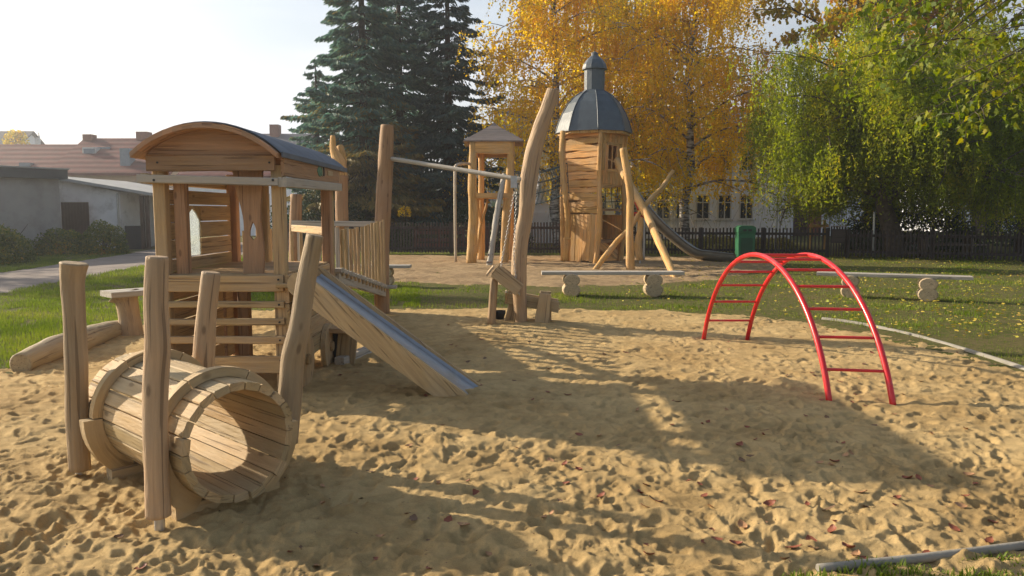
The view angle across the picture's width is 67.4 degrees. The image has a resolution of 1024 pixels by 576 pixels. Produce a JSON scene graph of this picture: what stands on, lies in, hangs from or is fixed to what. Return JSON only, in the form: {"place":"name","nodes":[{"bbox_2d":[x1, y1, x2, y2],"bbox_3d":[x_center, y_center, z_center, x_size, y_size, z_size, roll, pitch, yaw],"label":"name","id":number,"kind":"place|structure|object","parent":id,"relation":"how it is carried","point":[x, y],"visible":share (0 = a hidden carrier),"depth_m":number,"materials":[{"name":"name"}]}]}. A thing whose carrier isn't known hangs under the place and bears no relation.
{"place":"outdoors","nodes":[
{"label":"outdoors","id":0,"kind":"place"},
{"bbox_2d":[1,129,29,143],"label":"tree","id":1,"kind":"object","parent":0,"point":[17,134],"visible":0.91,"depth_m":86.49,"materials":[{"name":"yellow plant"}]},
{"bbox_2d":[61,202,89,236],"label":"board gate","id":2,"kind":"structure","parent":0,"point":[75,216],"depth_m":32.25,"materials":[{"name":"brown paint"}]},
{"bbox_2d":[0,242,242,292],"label":"path","id":3,"kind":"structure","parent":0,"point":[10,280],"depth_m":21.22,"materials":[{"name":"concrete"}]},
{"bbox_2d":[192,271,220,367],"bbox_3d":[-2.046,0.358,5.111,0.244,0.948,0.154,0,6,0],"label":"round post","id":4,"kind":"object","parent":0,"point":[204,344],"visible":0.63,"depth_m":5.05,"materials":[{"name":"brown wood"}]},
{"bbox_2d":[414,226,487,250],"bbox_3d":[-2.466,-2.021,31.492,3.059,1.000,0.125,0,6,0],"label":"fence","id":5,"kind":"object","parent":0,"point":[441,239],"visible":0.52,"depth_m":31.44,"materials":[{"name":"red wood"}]},
{"bbox_2d":[0,308,1023,575],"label":"sand","id":6,"kind":"structure","parent":0,"point":[498,422],"depth_m":4.83,"materials":[{"name":"sand"}]},
{"bbox_2d":[59,261,90,474],"bbox_3d":[-2.617,0.504,4.632,0.171,1.337,0.165,0,6,0],"label":"round post","id":7,"kind":"object","parent":6,"relation":"on","point":[72,276],"visible":0.96,"depth_m":4.58,"materials":[{"name":"brown wood"}]},
{"bbox_2d":[142,255,171,530],"bbox_3d":[-1.779,0.546,3.854,0.173,1.419,0.124,0,6,0],"label":"round post","id":8,"kind":"object","parent":6,"relation":"on","point":[155,390],"visible":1,"depth_m":3.80,"materials":[{"name":"brown wood"}]},
{"bbox_2d":[79,349,297,520],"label":"barrel tunnel","id":9,"kind":"structure","parent":6,"relation":"on","point":[209,467],"depth_m":4.40,"materials":[{"name":"brown wood"}]},
{"bbox_2d":[129,121,356,391],"bbox_3d":[-2.431,-0.308,7.848,1.601,2.462,2.640,0,6,0],"label":"train cabin","id":10,"kind":"object","parent":6,"relation":"on","point":[247,157],"visible":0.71,"depth_m":6.78,"materials":[{"name":"brown wood"}]},
{"bbox_2d":[190,210,200,255],"bbox_3d":[-3.095,-0.548,7.442,0.008,0.460,0.340,0,6,0],"label":"window pane","id":11,"kind":"structure","parent":10,"relation":"in","point":[193,238],"depth_m":7.50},
{"bbox_2d":[289,194,301,260],"bbox_3d":[-3.440,-0.584,12.203,0.263,1.811,0.201,0,6,0],"label":"log post","id":12,"kind":"object","parent":6,"relation":"on","point":[295,207],"visible":0.38,"depth_m":12.08,"materials":[{"name":"brown wood"}]},
{"bbox_2d":[278,233,322,443],"bbox_3d":[-1.266,0.307,4.553,0.324,1.262,0.137,0,6,0],"label":"round post","id":13,"kind":"object","parent":6,"relation":"on","point":[291,373],"visible":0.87,"depth_m":4.50,"materials":[{"name":"brown wood"}]},
{"bbox_2d":[330,135,348,267],"bbox_3d":[-2.702,-1.035,12.162,0.259,2.721,0.240,5,8,43],"label":"log post","id":14,"kind":"object","parent":6,"relation":"on","point":[338,154],"visible":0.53,"depth_m":12.04,"materials":[{"name":"brown wood"}]},
{"bbox_2d":[335,346,371,364],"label":"timber beam","id":15,"kind":"structure","parent":6,"relation":"on","point":[345,359],"depth_m":8.11,"materials":[{"name":"grey wood"}]},
{"bbox_2d":[276,268,480,396],"bbox_3d":[-1.184,0.415,6.841,1.824,1.140,0.543,1,6,9],"label":"play slide","id":16,"kind":"object","parent":6,"relation":"on","point":[350,312],"visible":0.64,"depth_m":6.61,"materials":[{"name":"brown wood"}]},
{"bbox_2d":[374,124,393,313],"bbox_3d":[-1.995,-1.035,11.957,0.349,2.972,0.261,0,6,0],"label":"log post","id":17,"kind":"object","parent":6,"relation":"on","point":[384,186],"visible":0.77,"depth_m":11.82,"materials":[{"name":"brown wood"}]},
{"bbox_2d":[242,219,396,296],"bbox_3d":[-2.625,-0.308,10.406,1.650,1.215,3.499,0,6,0],"label":"wooden railing","id":18,"kind":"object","parent":17,"relation":"attached to","point":[347,240],"depth_m":10.53,"materials":[{"name":"brown wood"}]},
{"bbox_2d":[390,157,520,181],"bbox_3d":[-0.827,-1.742,11.248,2.372,0.445,0.069,3,7,30],"label":"cross bar","id":19,"kind":"object","parent":17,"relation":"attached to","point":[456,169],"visible":0.98,"depth_m":11.23,"materials":[{"name":"grey galvanized steel"}]},
{"bbox_2d":[511,176,516,187],"bbox_3d":[0.027,-1.467,10.622,0.090,0.165,0.090,0,6,0],"label":"hoist box","id":20,"kind":"object","parent":19,"relation":"attached to","point":[513,181],"visible":1,"depth_m":10.58,"materials":[{"name":"metal"}]},
{"bbox_2d":[501,191,514,264],"bbox_3d":[-0.080,-0.726,10.731,0.244,1.238,0.034,0,6,0],"label":"hoist chain","id":21,"kind":"object","parent":20,"relation":"hanging from","point":[507,226],"visible":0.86,"depth_m":10.71,"materials":[{"name":"metal"}]},
{"bbox_2d":[513,192,516,277],"bbox_3d":[0.049,-0.627,10.680,0.077,1.418,0.034,0,6,0],"label":"hoist chain","id":22,"kind":"object","parent":20,"relation":"hanging from","point":[515,235],"visible":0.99,"depth_m":10.66,"materials":[{"name":"metal"}]},
{"bbox_2d":[496,310,505,319],"bbox_3d":[-0.172,0.380,10.871,0.166,0.120,0.170,0,6,0],"label":"sand bucket","id":23,"kind":"object","parent":6,"relation":"on","point":[500,314],"visible":0.9,"depth_m":10.81,"materials":[{"name":"plastic"}]},
{"bbox_2d":[486,264,523,324],"bbox_3d":[-0.099,0.111,10.859,0.528,0.886,0.410,0,6,0],"label":"sand trough","id":24,"kind":"object","parent":6,"relation":"on","point":[503,276],"visible":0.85,"depth_m":10.65,"materials":[{"name":"brown wood"}]},
{"bbox_2d":[0,319,1023,575],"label":"leaf crumbs","id":25,"kind":"object","parent":6,"relation":"on","point":[514,487],"visible":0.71,"depth_m":4.22,"materials":[{"name":"plant"}]},
{"bbox_2d":[505,290,559,322],"bbox_3d":[0.274,0.286,11.127,0.944,0.486,0.520,3,6,25],"label":"sand trough","id":26,"kind":"object","parent":6,"relation":"on","point":[544,304],"visible":0.81,"depth_m":10.88,"materials":[{"name":"brown wood"}]},
{"bbox_2d":[511,88,559,321],"bbox_3d":[0.323,-1.096,10.794,0.674,3.365,0.238,0,6,0],"label":"sand hoist post","id":27,"kind":"object","parent":6,"relation":"on","point":[532,160],"visible":0.9,"depth_m":10.69,"materials":[{"name":"brown wood"}]},
{"bbox_2d":[738,519,746,528],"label":"fallen leaf","id":28,"kind":"object","parent":6,"relation":"on","point":[742,524],"visible":1,"depth_m":3.94,"materials":[{"name":"plant"}]},
{"bbox_2d":[763,499,775,505],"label":"fallen leaf","id":29,"kind":"object","parent":6,"relation":"on","point":[770,502],"visible":1,"depth_m":4.14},
{"bbox_2d":[702,252,895,404],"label":"climbing arch","id":30,"kind":"structure","parent":6,"relation":"on","point":[778,263],"depth_m":7.19,"materials":[{"name":"red paint"}]},
{"bbox_2d":[827,524,836,532],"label":"fallen leaf","id":31,"kind":"object","parent":6,"relation":"on","point":[831,528],"visible":1,"depth_m":3.81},
{"bbox_2d":[815,541,1023,571],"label":"kerb","id":32,"kind":"structure","parent":6,"relation":"on","point":[927,557],"depth_m":3.48,"materials":[{"name":"concrete"}]},
{"bbox_2d":[821,317,1023,369],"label":"kerb","id":33,"kind":"structure","parent":6,"relation":"on","point":[1010,363],"depth_m":9.25,"materials":[{"name":"concrete"}]},
{"bbox_2d":[0,217,1023,373],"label":"lawn","id":34,"kind":"structure","parent":0,"point":[979,345],"depth_m":14.25,"materials":[{"name":"plant"}]},
{"bbox_2d":[0,224,39,264],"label":"bush","id":35,"kind":"object","parent":34,"relation":"on","point":[15,243],"visible":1,"depth_m":23.59,"materials":[{"name":"green plant"}]},
{"bbox_2d":[0,131,44,143],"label":"white gable house","id":36,"kind":"structure","parent":34,"relation":"on","point":[32,136],"depth_m":92.29,"materials":[{"name":"paint"}]},
{"bbox_2d":[0,165,68,253],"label":"garage","id":37,"kind":"structure","parent":34,"relation":"on","point":[30,196],"depth_m":28.84,"materials":[{"name":"paint"}]},
{"bbox_2d":[0,144,76,167],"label":"red roof house","id":38,"kind":"structure","parent":34,"relation":"on","point":[40,155],"depth_m":58.78,"materials":[{"name":"tile"}]},
{"bbox_2d":[28,227,92,255],"bbox_3d":[-16.925,-1.745,28.669,2.291,1.064,1.983,0,6,0],"label":"bush","id":39,"kind":"object","parent":34,"relation":"on","point":[49,242],"visible":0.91,"depth_m":28.27,"materials":[{"name":"green plant"}]},
{"bbox_2d":[9,320,121,371],"bbox_3d":[-5.013,0.616,8.911,0.343,0.313,2.448,-1,6,-7],"label":"fallen log","id":40,"kind":"object","parent":34,"relation":"on","point":[43,351],"visible":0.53,"depth_m":8.16,"materials":[{"name":"brown wood"}]},
{"bbox_2d":[77,219,129,254],"bbox_3d":[-15.437,-1.937,29.087,1.968,1.360,1.859,0,6,0],"label":"bush","id":41,"kind":"object","parent":34,"relation":"on","point":[110,239],"visible":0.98,"depth_m":28.79,"materials":[{"name":"green plant"}]},
{"bbox_2d":[51,132,178,188],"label":"red roof house","id":42,"kind":"structure","parent":34,"relation":"on","point":[91,156],"depth_m":56.50,"materials":[{"name":"tile"}]},
{"bbox_2d":[59,177,174,248],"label":"shed","id":43,"kind":"structure","parent":34,"relation":"on","point":[127,207],"depth_m":32.88,"materials":[{"name":"paint"}]},
{"bbox_2d":[100,288,143,335],"bbox_3d":[-4.519,0.308,10.350,0.442,0.686,1.770,5,8,44],"label":"stub bench","id":44,"kind":"object","parent":34,"relation":"on","point":[126,301],"visible":0.68,"depth_m":9.81,"materials":[{"name":"brown wood"}]},
{"bbox_2d":[177,171,299,235],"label":"pale blue house","id":45,"kind":"structure","parent":34,"relation":"on","point":[267,174],"depth_m":51.69,"materials":[{"name":"paint"}]},
{"bbox_2d":[264,124,325,154],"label":"dark roof house","id":46,"kind":"structure","parent":34,"relation":"on","point":[275,130],"depth_m":77.83,"materials":[{"name":"stone"}]},
{"bbox_2d":[254,189,372,249],"bbox_3d":[-8.518,-3.122,33.291,5.454,2.896,2.687,0,6,0],"label":"dark shrub","id":47,"kind":"object","parent":34,"relation":"on","point":[317,214],"visible":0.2,"depth_m":33.07,"materials":[{"name":"green plant"}]},
{"bbox_2d":[287,58,347,238],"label":"spruce tree","id":48,"kind":"object","parent":34,"relation":"on","point":[316,138],"visible":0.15,"depth_m":41.01,"materials":[{"name":"green plant"}]},
{"bbox_2d":[280,0,460,242],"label":"spruce tree","id":49,"kind":"object","parent":34,"relation":"on","point":[360,120],"visible":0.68,"depth_m":34.42,"materials":[{"name":"green plant"}]},
{"bbox_2d":[353,264,411,284],"bbox_3d":[-2.893,-0.262,16.591,1.412,0.477,0.401,0,6,0],"label":"log bench","id":50,"kind":"object","parent":34,"relation":"on","point":[391,273],"visible":0.36,"depth_m":16.41,"materials":[{"name":"grey wood"}]},
{"bbox_2d":[330,0,467,241],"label":"spruce tree","id":51,"kind":"object","parent":34,"relation":"on","point":[405,17],"visible":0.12,"depth_m":38.49,"materials":[{"name":"green plant"}]},
{"bbox_2d":[397,206,410,216],"bbox_3d":[-4.453,-3.177,31.848,0.620,0.528,0.529,0,6,0],"label":"yellow sapling","id":52,"kind":"object","parent":34,"relation":"on","point":[404,213],"visible":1,"depth_m":31.81,"materials":[{"name":"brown plant"}]},
{"bbox_2d":[360,221,448,249],"bbox_3d":[-4.964,-2.299,33.463,5.056,1.229,2.732,0,6,0],"label":"dark shrub","id":53,"kind":"object","parent":34,"relation":"on","point":[409,238],"visible":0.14,"depth_m":32.82,"materials":[{"name":"green plant"}]},
{"bbox_2d":[391,0,516,242],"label":"spruce tree","id":54,"kind":"object","parent":34,"relation":"on","point":[448,115],"visible":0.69,"depth_m":36.91,"materials":[{"name":"green plant"}]},
{"bbox_2d":[436,183,496,219],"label":"tree line","id":55,"kind":"object","parent":34,"relation":"on","point":[492,200],"visible":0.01,"depth_m":144.85,"materials":[{"name":"green plant"}]},
{"bbox_2d":[414,203,533,246],"bbox_3d":[-1.825,-2.982,35.908,5.784,2.107,2.627,0,6,0],"label":"dark shrub","id":56,"kind":"object","parent":34,"relation":"on","point":[490,217],"visible":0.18,"depth_m":35.58,"materials":[{"name":"green plant"}]},
{"bbox_2d":[530,172,551,242],"bbox_3d":[1.534,-4.226,39.777,1.500,3.750,1.200,0,6,0],"label":"monument","id":57,"kind":"object","parent":34,"relation":"on","point":[541,213],"visible":0.45,"depth_m":39.36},
{"bbox_2d":[440,0,683,245],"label":"birch tree","id":58,"kind":"object","parent":34,"relation":"on","point":[552,36],"visible":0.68,"depth_m":34.27,"materials":[{"name":"yellow plant"}]},
{"bbox_2d":[541,271,684,296],"bbox_3d":[1.913,-0.078,14.690,2.697,0.487,0.401,0,6,0],"label":"log bench","id":59,"kind":"object","parent":34,"relation":"on","point":[652,286],"visible":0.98,"depth_m":14.50,"materials":[{"name":"grey wood"}]},
{"bbox_2d":[493,108,791,238],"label":"white building","id":60,"kind":"structure","parent":34,"relation":"on","point":[734,219],"depth_m":45.73,"materials":[{"name":"paint"}]},
{"bbox_2d":[513,195,518,219],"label":"window","id":61,"kind":"structure","parent":60,"relation":"in","point":[517,199],"depth_m":45.71,"materials":[{"name":"white paint"}]},
{"bbox_2d":[602,194,605,214],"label":"window","id":62,"kind":"structure","parent":60,"relation":"in","point":[603,203],"depth_m":45.71,"materials":[{"name":"glass"}]},
{"bbox_2d":[614,194,621,214],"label":"window","id":63,"kind":"structure","parent":60,"relation":"in","point":[615,205],"depth_m":45.71,"materials":[{"name":"glass"}]},
{"bbox_2d":[656,194,670,220],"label":"window","id":64,"kind":"structure","parent":60,"relation":"in","point":[663,210],"depth_m":45.73,"materials":[{"name":"white paint"}]},
{"bbox_2d":[674,194,690,220],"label":"window","id":65,"kind":"structure","parent":60,"relation":"in","point":[677,208],"depth_m":45.72,"materials":[{"name":"white paint"}]},
{"bbox_2d":[694,194,710,220],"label":"window","id":66,"kind":"structure","parent":60,"relation":"in","point":[706,206],"depth_m":45.72,"materials":[{"name":"glass"}]},
{"bbox_2d":[716,194,732,220],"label":"window","id":67,"kind":"structure","parent":60,"relation":"in","point":[727,213],"depth_m":45.72,"materials":[{"name":"glass"}]},
{"bbox_2d":[738,194,754,220],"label":"window","id":68,"kind":"structure","parent":60,"relation":"in","point":[742,215],"depth_m":45.72,"materials":[{"name":"glass"}]},
{"bbox_2d":[741,149,754,171],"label":"window","id":69,"kind":"structure","parent":60,"relation":"in","point":[747,170],"depth_m":45.46,"materials":[{"name":"white paint"}]},
{"bbox_2d":[545,0,751,241],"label":"birch tree","id":70,"kind":"object","parent":34,"relation":"on","point":[629,103],"visible":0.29,"depth_m":37.36,"materials":[{"name":"yellow plant"}]},
{"bbox_2d":[545,0,795,240],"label":"birch tree","id":71,"kind":"object","parent":34,"relation":"on","point":[719,11],"visible":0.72,"depth_m":35.56,"materials":[{"name":"yellow plant"}]},
{"bbox_2d":[669,235,770,251],"bbox_3d":[8.654,-1.723,31.504,4.876,1.109,2.690,0,6,0],"label":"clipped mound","id":72,"kind":"object","parent":34,"relation":"on","point":[717,243],"visible":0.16,"depth_m":30.97,"materials":[{"name":"plant"}]},
{"bbox_2d":[734,225,755,257],"bbox_3d":[8.123,-1.623,26.773,0.620,1.100,0.515,0,6,0],"label":"litter bin","id":73,"kind":"object","parent":34,"relation":"on","point":[744,239],"visible":0.9,"depth_m":26.57,"materials":[{"name":"green paint"}]},
{"bbox_2d":[774,199,777,252],"bbox_3d":[10.291,-2.417,29.907,0.083,2.107,0.083,-2,6,-22],"label":"metal pole","id":74,"kind":"object","parent":34,"relation":"on","point":[776,221],"visible":0.54,"depth_m":29.86,"materials":[{"name":"metal"}]},
{"bbox_2d":[755,235,810,249],"bbox_3d":[10.671,-1.663,31.443,3.407,1.053,2.137,0,6,0],"label":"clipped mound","id":75,"kind":"object","parent":34,"relation":"on","point":[780,243],"visible":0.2,"depth_m":31.04,"materials":[{"name":"plant"}]},
{"bbox_2d":[809,220,828,248],"bbox_3d":[13.106,-2.285,32.885,0.800,1.250,0.200,0,6,0],"label":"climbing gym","id":76,"kind":"object","parent":34,"relation":"on","point":[816,225],"visible":0.47,"depth_m":32.87,"materials":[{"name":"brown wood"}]},
{"bbox_2d":[791,179,861,235],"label":"white annex","id":77,"kind":"object","parent":34,"relation":"on","point":[793,224],"visible":0.07,"depth_m":50.79,"materials":[{"name":"paint"}]},
{"bbox_2d":[793,199,807,235],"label":"door","id":78,"kind":"structure","parent":77,"relation":"in","point":[795,220],"depth_m":50.76,"materials":[{"name":"brown paint"}]},
{"bbox_2d":[807,204,821,235],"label":"door","id":79,"kind":"structure","parent":77,"relation":"in","point":[817,222],"depth_m":50.76,"materials":[{"name":"red paint"}]},
{"bbox_2d":[830,226,846,255],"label":"fence gate","id":80,"kind":"structure","parent":34,"relation":"on","point":[837,235],"depth_m":26.84,"materials":[{"name":"grey wood"}]},
{"bbox_2d":[709,0,1023,257],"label":"willow tree","id":81,"kind":"object","parent":34,"relation":"on","point":[837,147],"visible":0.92,"depth_m":25.28,"materials":[{"name":"green plant"}]},
{"bbox_2d":[872,212,875,256],"bbox_3d":[12.820,-1.901,27.245,0.083,1.607,0.083,2,6,22],"label":"metal pole","id":82,"kind":"object","parent":34,"relation":"on","point":[873,225],"visible":0.65,"depth_m":27.19,"materials":[{"name":"metal"}]},
{"bbox_2d":[745,0,1003,203],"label":"oak tree","id":83,"kind":"object","parent":34,"relation":"on","point":[780,14],"visible":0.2,"depth_m":34.41,"materials":[{"name":"yellow plant"}]},
{"bbox_2d":[816,271,973,301],"bbox_3d":[6.996,-0.021,14.170,2.568,0.479,0.401,3,6,24],"label":"log bench","id":84,"kind":"object","parent":34,"relation":"on","point":[928,284],"visible":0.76,"depth_m":13.85,"materials":[{"name":"grey wood"}]},
{"bbox_2d":[840,195,986,249],"bbox_3d":[17.270,-2.890,32.844,6.298,2.540,2.771,0,6,0],"label":"dark shrub","id":85,"kind":"object","parent":34,"relation":"on","point":[943,225],"visible":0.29,"depth_m":32.37,"materials":[{"name":"green plant"}]},
{"bbox_2d":[808,0,1023,153],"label":"maple tree","id":86,"kind":"object","parent":34,"relation":"on","point":[925,8],"visible":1,"depth_m":8.75,"materials":[{"name":"green plant"}]},
{"bbox_2d":[845,229,1023,261],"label":"picket fence","id":87,"kind":"object","parent":34,"relation":"on","point":[932,236],"visible":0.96,"depth_m":25.63,"materials":[{"name":"brown wood"}]},
{"bbox_2d":[905,235,989,256],"bbox_3d":[15.519,-1.508,27.485,2.200,0.770,1.550,0,6,0],"label":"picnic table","id":88,"kind":"object","parent":34,"relation":"on","point":[948,243],"visible":0.25,"depth_m":27.31,"materials":[{"name":"brown wood"}]},
{"bbox_2d":[900,131,1016,232],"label":"white house","id":89,"kind":"structure","parent":34,"relation":"on","point":[967,221],"depth_m":57.77,"materials":[{"name":"paint"}]},
{"bbox_2d":[972,206,989,232],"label":"door","id":90,"kind":"structure","parent":89,"relation":"in","point":[986,206],"depth_m":57.74,"materials":[{"name":"brown paint"}]},
{"bbox_2d":[904,0,1023,251],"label":"tree","id":91,"kind":"object","parent":34,"relation":"on","point":[989,29],"visible":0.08,"depth_m":29.37,"materials":[{"name":"green plant"}]},
{"bbox_2d":[975,211,1017,246],"bbox_3d":[25.054,-3.277,35.782,6.931,2.744,2.626,0,6,0],"label":"dark shrub","id":92,"kind":"object","parent":34,"relation":"on","point":[1004,232],"visible":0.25,"depth_m":35.81,"materials":[{"name":"green plant"}]},
{"bbox_2d":[0,0,1023,211],"label":"sky","id":93,"kind":"structure","parent":0,"point":[70,69],"materials":[{"name":"white"}]},
{"bbox_2d":[353,255,774,286],"bbox_3d":[2.294,-0.519,22.303,32.120,0.287,15.490,0,6,0],"label":"gravel area","id":94,"kind":"object","parent":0,"point":[450,271],"visible":0.26,"depth_m":21.23,"materials":[{"name":"gravel"}]},
{"bbox_2d":[287,222,560,253],"bbox_3d":[-3.249,-1.862,29.282,11.685,1.320,0.544,1,6,5],"label":"picket fence","id":95,"kind":"object","parent":94,"relation":"on","point":[450,227],"visible":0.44,"depth_m":29.05,"materials":[{"name":"brown wood"}]},
{"bbox_2d":[463,123,523,262],"bbox_3d":[-0.573,-3.060,24.769,1.867,4.465,1.867,0,6,0],"label":"lookout hut","id":96,"kind":"object","parent":94,"relation":"on","point":[494,140],"visible":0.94,"depth_m":23.98,"materials":[{"name":"brown wood"}]},
{"bbox_2d":[453,162,469,261],"bbox_3d":[-1.503,-2.357,23.761,0.111,3.066,0.822,5,7,39],"label":"fire pole","id":97,"kind":"object","parent":96,"relation":"attached to","point":[455,212],"visible":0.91,"depth_m":23.49,"materials":[{"name":"metal"}]},
{"bbox_2d":[477,192,488,252],"bbox_3d":[-0.961,-2.108,24.770,0.403,1.971,0.299,-2,6,-20],"label":"forked branch","id":98,"kind":"object","parent":96,"relation":"attached to","point":[481,219],"visible":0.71,"depth_m":24.67,"materials":[{"name":"brown wood"}]},
{"bbox_2d":[486,173,506,264],"bbox_3d":[-0.474,-2.072,23.441,0.204,2.894,1.357,2,6,21],"label":"ladder log","id":99,"kind":"object","parent":94,"relation":"on","point":[496,216],"visible":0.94,"depth_m":23.29,"materials":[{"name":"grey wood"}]},
{"bbox_2d":[555,51,632,262],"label":"play tower","id":100,"kind":"structure","parent":94,"relation":"on","point":[593,131],"depth_m":24.17,"materials":[{"name":"wood"},{"name":"sheet metal"}]},
{"bbox_2d":[513,163,568,206],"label":"net bridge","id":101,"kind":"structure","parent":100,"relation":"attached to","point":[546,180],"depth_m":24.13,"materials":[{"name":"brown fabric"}]},
{"bbox_2d":[606,142,618,171],"bbox_3d":[3.155,-4.127,24.255,0.089,0.910,0.661,5,7,40],"label":"window frame","id":102,"kind":"structure","parent":100,"relation":"in","point":[608,143],"depth_m":24.23,"materials":[{"name":"brown wood"}]},
{"bbox_2d":[620,147,634,269],"bbox_3d":[3.227,-2.172,21.296,0.303,3.434,0.639,-2,6,-21],"label":"climbing log","id":103,"kind":"object","parent":94,"relation":"on","point":[630,260],"visible":0.98,"depth_m":21.18,"materials":[{"name":"brown wood"}]},
{"bbox_2d":[593,170,674,269],"bbox_3d":[3.532,-1.980,22.189,3.413,2.960,0.195,-5,7,-39],"label":"climbing log","id":104,"kind":"object","parent":94,"relation":"on","point":[611,248],"visible":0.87,"depth_m":21.97,"materials":[{"name":"brown wood"}]},
{"bbox_2d":[634,217,643,262],"bbox_3d":[3.900,-1.403,23.581,0.278,1.795,0.248,0,6,0],"label":"climbing log","id":105,"kind":"object","parent":94,"relation":"on","point":[638,243],"visible":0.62,"depth_m":23.48,"materials":[{"name":"brown wood"}]},
{"bbox_2d":[613,157,677,276],"bbox_3d":[3.761,-2.094,21.329,0.467,3.431,5.754,-1,6,-8],"label":"climbing log","id":106,"kind":"object","parent":94,"relation":"on","point":[651,224],"visible":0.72,"depth_m":21.15,"materials":[{"name":"brown wood"}]},
{"bbox_2d":[634,193,735,261],"bbox_3d":[5.296,-2.285,25.000,3.877,2.930,0.642,1,6,14],"label":"slide","id":107,"kind":"object","parent":94,"relation":"on","point":[675,238],"visible":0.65,"depth_m":24.81,"materials":[{"name":"metal"}]},
{"bbox_2d":[624,227,829,256],"bbox_3d":[6.879,-1.643,27.989,8.801,1.140,0.164,1,6,13],"label":"picket fence","id":108,"kind":"object","parent":94,"relation":"on","point":[701,233],"visible":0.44,"depth_m":27.47,"materials":[{"name":"brown wood"}]},
{"bbox_2d":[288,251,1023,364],"bbox_3d":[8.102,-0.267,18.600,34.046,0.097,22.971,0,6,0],"label":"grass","id":109,"kind":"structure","parent":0,"point":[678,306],"depth_m":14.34,"materials":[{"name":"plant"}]},
{"bbox_2d":[782,550,1023,575],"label":"grass","id":110,"kind":"structure","parent":0,"point":[895,568],"depth_m":3.37,"materials":[{"name":"plant"}]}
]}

